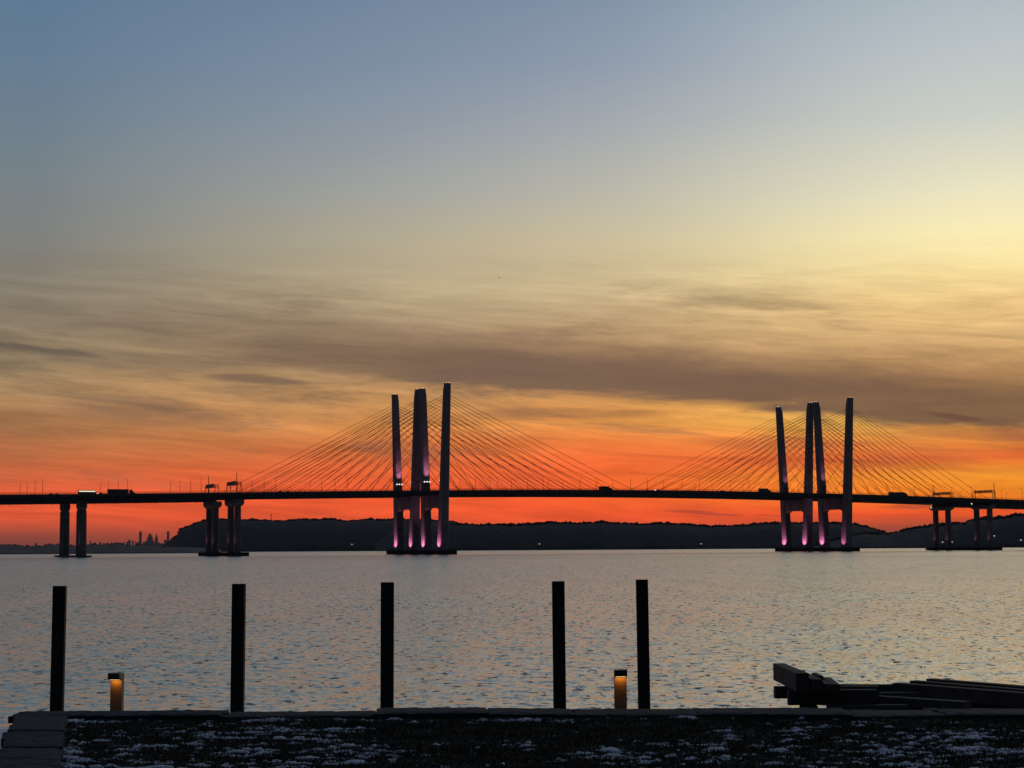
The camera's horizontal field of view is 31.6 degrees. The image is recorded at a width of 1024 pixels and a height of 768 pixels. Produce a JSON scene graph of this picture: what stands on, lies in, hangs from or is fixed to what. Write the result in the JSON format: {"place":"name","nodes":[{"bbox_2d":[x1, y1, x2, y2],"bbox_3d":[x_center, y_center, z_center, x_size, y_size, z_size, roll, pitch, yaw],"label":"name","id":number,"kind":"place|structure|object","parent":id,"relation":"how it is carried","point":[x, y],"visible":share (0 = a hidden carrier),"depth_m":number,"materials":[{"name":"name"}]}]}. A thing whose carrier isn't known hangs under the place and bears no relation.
{"place":"outdoors","nodes":[
{"label":"outdoors","id":0,"kind":"place"},
{"bbox_2d":[0,729,7,748],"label":"snowy path","id":1,"kind":"structure","parent":0,"point":[2,731],"depth_m":19.53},
{"bbox_2d":[0,715,67,767],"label":"garden wall","id":2,"kind":"structure","parent":1,"relation":"on","point":[32,741],"depth_m":14.83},
{"bbox_2d":[50,586,66,710],"bbox_3d":[-4.970,3.198,19.795,0.137,1.965,0.137,1,-5,-6],"label":"timber post","id":3,"kind":"object","parent":1,"relation":"on","point":[58,644],"visible":0.78,"depth_m":19.76,"materials":[{"name":"brown wood"}]},
{"bbox_2d":[108,672,123,710],"bbox_3d":[-4.242,3.417,19.366,0.134,0.642,0.126,-2,-5,13],"label":"bollard light","id":4,"kind":"object","parent":1,"relation":"on","point":[116,691],"visible":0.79,"depth_m":19.38,"materials":[{"name":"brown metal"}]},
{"bbox_2d":[230,584,245,712],"bbox_3d":[-3.000,3.180,19.795,0.139,1.976,0.139,0,-5,-1],"label":"timber post","id":5,"kind":"object","parent":1,"relation":"on","point":[238,632],"visible":0.77,"depth_m":19.76,"materials":[{"name":"brown wood"}]},
{"bbox_2d":[380,582,393,707],"bbox_3d":[-1.365,3.167,19.796,0.141,1.982,0.141,0,-5,-1],"label":"timber post","id":6,"kind":"object","parent":1,"relation":"on","point":[387,654],"visible":0.79,"depth_m":19.75,"materials":[{"name":"black wood"}]},
{"bbox_2d":[8,707,1023,722],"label":"garden wall","id":7,"kind":"structure","parent":1,"relation":"on","point":[484,712],"depth_m":17.41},
{"bbox_2d":[552,581,565,708],"bbox_3d":[0.517,3.155,19.796,0.136,1.982,0.136,-1,-5,-1],"label":"timber post","id":8,"kind":"object","parent":1,"relation":"on","point":[558,640],"visible":0.77,"depth_m":19.76,"materials":[{"name":"brown wood"}]},
{"bbox_2d":[614,669,626,708],"bbox_3d":[1.165,3.383,19.366,0.134,0.642,0.126,0,-5,-2],"label":"bollard light","id":9,"kind":"object","parent":1,"relation":"on","point":[620,688],"visible":0.79,"depth_m":19.38,"materials":[{"name":"brown metal"}]},
{"bbox_2d":[636,579,649,708],"bbox_3d":[1.439,3.143,19.796,0.128,1.995,0.128,-1,-5,0],"label":"timber post","id":10,"kind":"object","parent":1,"relation":"on","point":[643,657],"visible":0.8,"depth_m":19.76,"materials":[{"name":"black wood"}]},
{"bbox_2d":[799,705,817,707],"bbox_3d":[3.058,3.470,18.636,0.168,0.313,0.150,0,-5,0],"label":"timber block","id":11,"kind":"object","parent":1,"relation":"on","point":[811,706],"depth_m":18.58,"materials":[{"name":"black wood"}]},
{"bbox_2d":[787,689,877,704],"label":"timber beam","id":12,"kind":"structure","parent":11,"relation":"on","point":[853,696],"depth_m":18.64,"materials":[{"name":"black wood"}]},
{"bbox_2d":[826,704,908,709],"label":"timber beam","id":13,"kind":"structure","parent":1,"relation":"on","point":[874,706],"depth_m":18.48,"materials":[{"name":"black wood"}]},
{"bbox_2d":[923,708,1023,710],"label":"timber beam","id":14,"kind":"structure","parent":1,"relation":"on","point":[976,708],"depth_m":18.74,"materials":[{"name":"black wood"}]},
{"bbox_2d":[878,695,971,708],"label":"timber beam","id":15,"kind":"structure","parent":14,"relation":"on","point":[930,703],"depth_m":18.51,"materials":[{"name":"black wood"}]},
{"bbox_2d":[773,685,879,698],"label":"timber beam","id":16,"kind":"structure","parent":15,"relation":"on","point":[780,692],"depth_m":19.05,"materials":[{"name":"brown wood"}]},
{"bbox_2d":[773,663,808,691],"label":"timber beam","id":17,"kind":"structure","parent":16,"relation":"on","point":[791,677],"depth_m":18.81,"materials":[{"name":"brown wood"}]},
{"bbox_2d":[802,670,822,690],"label":"timber beam","id":18,"kind":"structure","parent":16,"relation":"on","point":[815,683],"depth_m":18.46,"materials":[{"name":"brown wood"}]},
{"bbox_2d":[822,679,832,690],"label":"timber beam","id":19,"kind":"structure","parent":16,"relation":"on","point":[827,686],"depth_m":18.39,"materials":[{"name":"brown wood"}]},
{"bbox_2d":[812,673,823,678],"bbox_3d":[3.262,3.114,19.310,0.055,0.033,0.530,-1,-5,2],"label":"plank","id":20,"kind":"object","parent":19,"relation":"on","point":[818,675],"visible":0.77,"depth_m":19.12,"materials":[{"name":"brown wood"}]},
{"bbox_2d":[823,677,839,690],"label":"timber beam","id":21,"kind":"structure","parent":16,"relation":"on","point":[836,686],"depth_m":18.59,"materials":[{"name":"brown wood"}]},
{"bbox_2d":[910,680,1023,691],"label":"timber beam","id":22,"kind":"structure","parent":14,"relation":"on","point":[965,685],"depth_m":19.94,"materials":[{"name":"brown wood"}]},
{"bbox_2d":[0,543,220,553],"bbox_3d":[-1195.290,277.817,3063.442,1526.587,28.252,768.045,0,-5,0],"label":"shore","id":23,"kind":"structure","parent":0,"point":[115,548],"depth_m":2781.37,"materials":[{"name":"black soil"}]},
{"bbox_2d":[7,542,205,547],"bbox_3d":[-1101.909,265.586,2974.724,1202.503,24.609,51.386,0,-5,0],"label":"woodland","id":24,"kind":"object","parent":23,"relation":"on","point":[70,545],"visible":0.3,"depth_m":2969.32,"materials":[{"name":"black plant"}]},
{"bbox_2d":[139,531,141,544],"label":"skyscraper","id":25,"kind":"structure","parent":23,"relation":"on","point":[140,536],"depth_m":29884.96,"materials":[{"name":"grey"}]},
{"bbox_2d":[145,533,155,545],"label":"skyscraper","id":26,"kind":"structure","parent":23,"relation":"on","point":[149,541],"depth_m":29850.35,"materials":[{"name":"grey"}]},
{"bbox_2d":[165,519,455,551],"bbox_3d":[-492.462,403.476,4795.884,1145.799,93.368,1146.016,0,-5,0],"label":"cliff headland","id":27,"kind":"structure","parent":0,"point":[300,536],"depth_m":4388.43,"materials":[{"name":"black plant"}]},
{"bbox_2d":[163,517,462,546],"bbox_3d":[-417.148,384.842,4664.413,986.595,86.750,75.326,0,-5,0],"label":"woodland","id":28,"kind":"object","parent":27,"relation":"on","point":[317,519],"visible":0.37,"depth_m":4645.21,"materials":[{"name":"black plant"}]},
{"bbox_2d":[0,548,1023,566],"bbox_3d":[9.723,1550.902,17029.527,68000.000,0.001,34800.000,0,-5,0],"label":"river","id":29,"kind":"structure","parent":0,"point":[522,557],"depth_m":836.39,"materials":[{"name":"beige liquid"}]},
{"bbox_2d":[54,555,91,556],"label":"pile cap","id":30,"kind":"object","parent":29,"relation":"in","point":[72,556],"visible":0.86,"depth_m":1274.01,"materials":[{"name":"concrete"}]},
{"bbox_2d":[198,552,248,555],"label":"pile cap","id":31,"kind":"object","parent":29,"relation":"in","point":[222,554],"visible":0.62,"depth_m":1301.32,"materials":[{"name":"concrete"}]},
{"bbox_2d":[386,550,456,554],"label":"pile cap","id":32,"kind":"object","parent":29,"relation":"in","point":[421,552],"visible":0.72,"depth_m":1369.08,"materials":[{"name":"concrete"}]},
{"bbox_2d":[0,382,1023,555],"bbox_3d":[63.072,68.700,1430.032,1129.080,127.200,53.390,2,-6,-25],"label":"cable stayed bridge","id":33,"kind":"structure","parent":32,"relation":"on","point":[439,500],"depth_m":1390.53,"materials":[{"name":"concrete"}]},
{"bbox_2d":[78,490,95,493],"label":"coach","id":34,"kind":"object","parent":33,"relation":"on","point":[87,491],"visible":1,"depth_m":1250.82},
{"bbox_2d":[107,489,132,493],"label":"semi truck","id":35,"kind":"object","parent":33,"relation":"on","point":[115,491],"visible":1,"depth_m":1260.23,"materials":[{"name":"paint"}]},
{"bbox_2d":[226,472,241,491],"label":"sign gantry","id":36,"kind":"object","parent":33,"relation":"on","point":[232,483],"visible":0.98,"depth_m":1298.96,"materials":[{"name":"metal"}]},
{"bbox_2d":[599,486,612,489],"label":"box truck","id":37,"kind":"object","parent":33,"relation":"on","point":[604,487],"visible":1,"depth_m":1423.07,"materials":[{"name":"paint"}]},
{"bbox_2d":[758,488,770,491],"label":"box truck","id":38,"kind":"object","parent":33,"relation":"on","point":[761,489],"visible":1,"depth_m":1486.97,"materials":[{"name":"paint"}]},
{"bbox_2d":[888,492,907,495],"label":"semi truck","id":39,"kind":"object","parent":33,"relation":"on","point":[898,493],"visible":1,"depth_m":1544.88,"materials":[{"name":"paint"}]},
{"bbox_2d":[972,490,995,498],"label":"sign gantry","id":40,"kind":"object","parent":33,"relation":"on","point":[979,491],"visible":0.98,"depth_m":1589.94,"materials":[{"name":"metal"}]},
{"bbox_2d":[0,389,1023,554],"bbox_3d":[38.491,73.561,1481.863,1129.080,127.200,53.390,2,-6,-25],"label":"cable stayed bridge","id":41,"kind":"structure","parent":32,"relation":"on","point":[411,504],"depth_m":1449.08,"materials":[{"name":"concrete"}]},
{"bbox_2d":[205,476,218,492],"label":"sign gantry","id":42,"kind":"object","parent":41,"relation":"on","point":[208,486],"visible":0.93,"depth_m":1354.97,"materials":[{"name":"metal"}]},
{"bbox_2d":[932,492,953,496],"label":"sign gantry","id":43,"kind":"object","parent":41,"relation":"on","point":[943,493],"visible":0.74,"depth_m":1640.97,"materials":[{"name":"metal"}]},
{"bbox_2d":[0,561,1023,728],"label":"river waves","id":44,"kind":"object","parent":29,"relation":"on","point":[724,635],"visible":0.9,"depth_m":92.83,"materials":[{"name":"beige liquid"}]},
{"bbox_2d":[775,546,859,551],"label":"pile cap","id":45,"kind":"object","parent":29,"relation":"in","point":[837,549],"visible":0.69,"depth_m":1532.74,"materials":[{"name":"concrete"}]},
{"bbox_2d":[926,547,1002,550],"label":"pile cap","id":46,"kind":"object","parent":29,"relation":"in","point":[960,548],"visible":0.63,"depth_m":1606.74,"materials":[{"name":"concrete"}]},
{"bbox_2d":[0,0,1023,545],"label":"sky","id":47,"kind":"structure","parent":0,"point":[231,231],"materials":[{"name":"orange"}]},
{"bbox_2d":[60,713,1023,767],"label":"lawn","id":48,"kind":"structure","parent":0,"point":[521,740],"depth_m":15.11,"materials":[{"name":"plant"}]},
{"bbox_2d":[61,715,1023,767],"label":"snow patches","id":49,"kind":"object","parent":48,"relation":"on","point":[882,749],"visible":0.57,"depth_m":14.55,"materials":[{"name":"white snow"}]},
{"bbox_2d":[375,523,880,550],"bbox_3d":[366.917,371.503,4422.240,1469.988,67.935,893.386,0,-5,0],"label":"ridge","id":50,"kind":"structure","parent":0,"point":[591,536],"depth_m":4099.87,"materials":[{"name":"black plant"}]},
{"bbox_2d":[449,520,887,533],"bbox_3d":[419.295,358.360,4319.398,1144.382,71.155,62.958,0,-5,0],"label":"woodland","id":51,"kind":"object","parent":50,"relation":"on","point":[631,523],"visible":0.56,"depth_m":4304.87,"materials":[{"name":"black plant"}]},
{"bbox_2d":[815,516,1023,548],"bbox_3d":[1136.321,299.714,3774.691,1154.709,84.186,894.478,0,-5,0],"label":"ridge","id":52,"kind":"structure","parent":0,"point":[1008,531],"depth_m":3455.83,"materials":[{"name":"black plant"}]},
{"bbox_2d":[815,512,1023,545],"bbox_3d":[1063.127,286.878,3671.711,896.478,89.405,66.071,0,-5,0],"label":"woodland","id":53,"kind":"object","parent":52,"relation":"on","point":[943,524],"visible":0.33,"depth_m":3654.42,"materials":[{"name":"black plant"}]},
{"bbox_2d":[939,539,944,543],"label":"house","id":54,"kind":"structure","parent":52,"relation":"on","point":[941,541],"depth_m":3373.14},
{"bbox_2d":[1016,537,1023,541],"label":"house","id":55,"kind":"structure","parent":52,"relation":"on","point":[1019,539],"depth_m":3368.23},
{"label":"stone bank","id":56,"kind":"structure","parent":0,"visible":0},
{"bbox_2d":[880,692,928,697],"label":"timber beam","id":57,"kind":"structure","parent":56,"relation":"on","point":[914,694],"depth_m":19.90,"materials":[{"name":"black wood"}]},
{"bbox_2d":[908,703,1023,709],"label":"timber beam","id":58,"kind":"structure","parent":56,"relation":"on","point":[976,705],"depth_m":20.17,"materials":[{"name":"black wood"}]},
{"bbox_2d":[840,684,891,691],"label":"timber beam","id":59,"kind":"structure","parent":58,"relation":"on","point":[885,687],"depth_m":20.48,"materials":[{"name":"brown wood"}]},
{"bbox_2d":[892,682,1023,706],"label":"timber beam","id":60,"kind":"structure","parent":58,"relation":"on","point":[995,697],"depth_m":19.45,"materials":[{"name":"black wood"}]},
{"bbox_2d":[926,678,1023,688],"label":"timber beam","id":61,"kind":"structure","parent":58,"relation":"on","point":[977,683],"depth_m":20.21,"materials":[{"name":"brown wood"}]}
]}

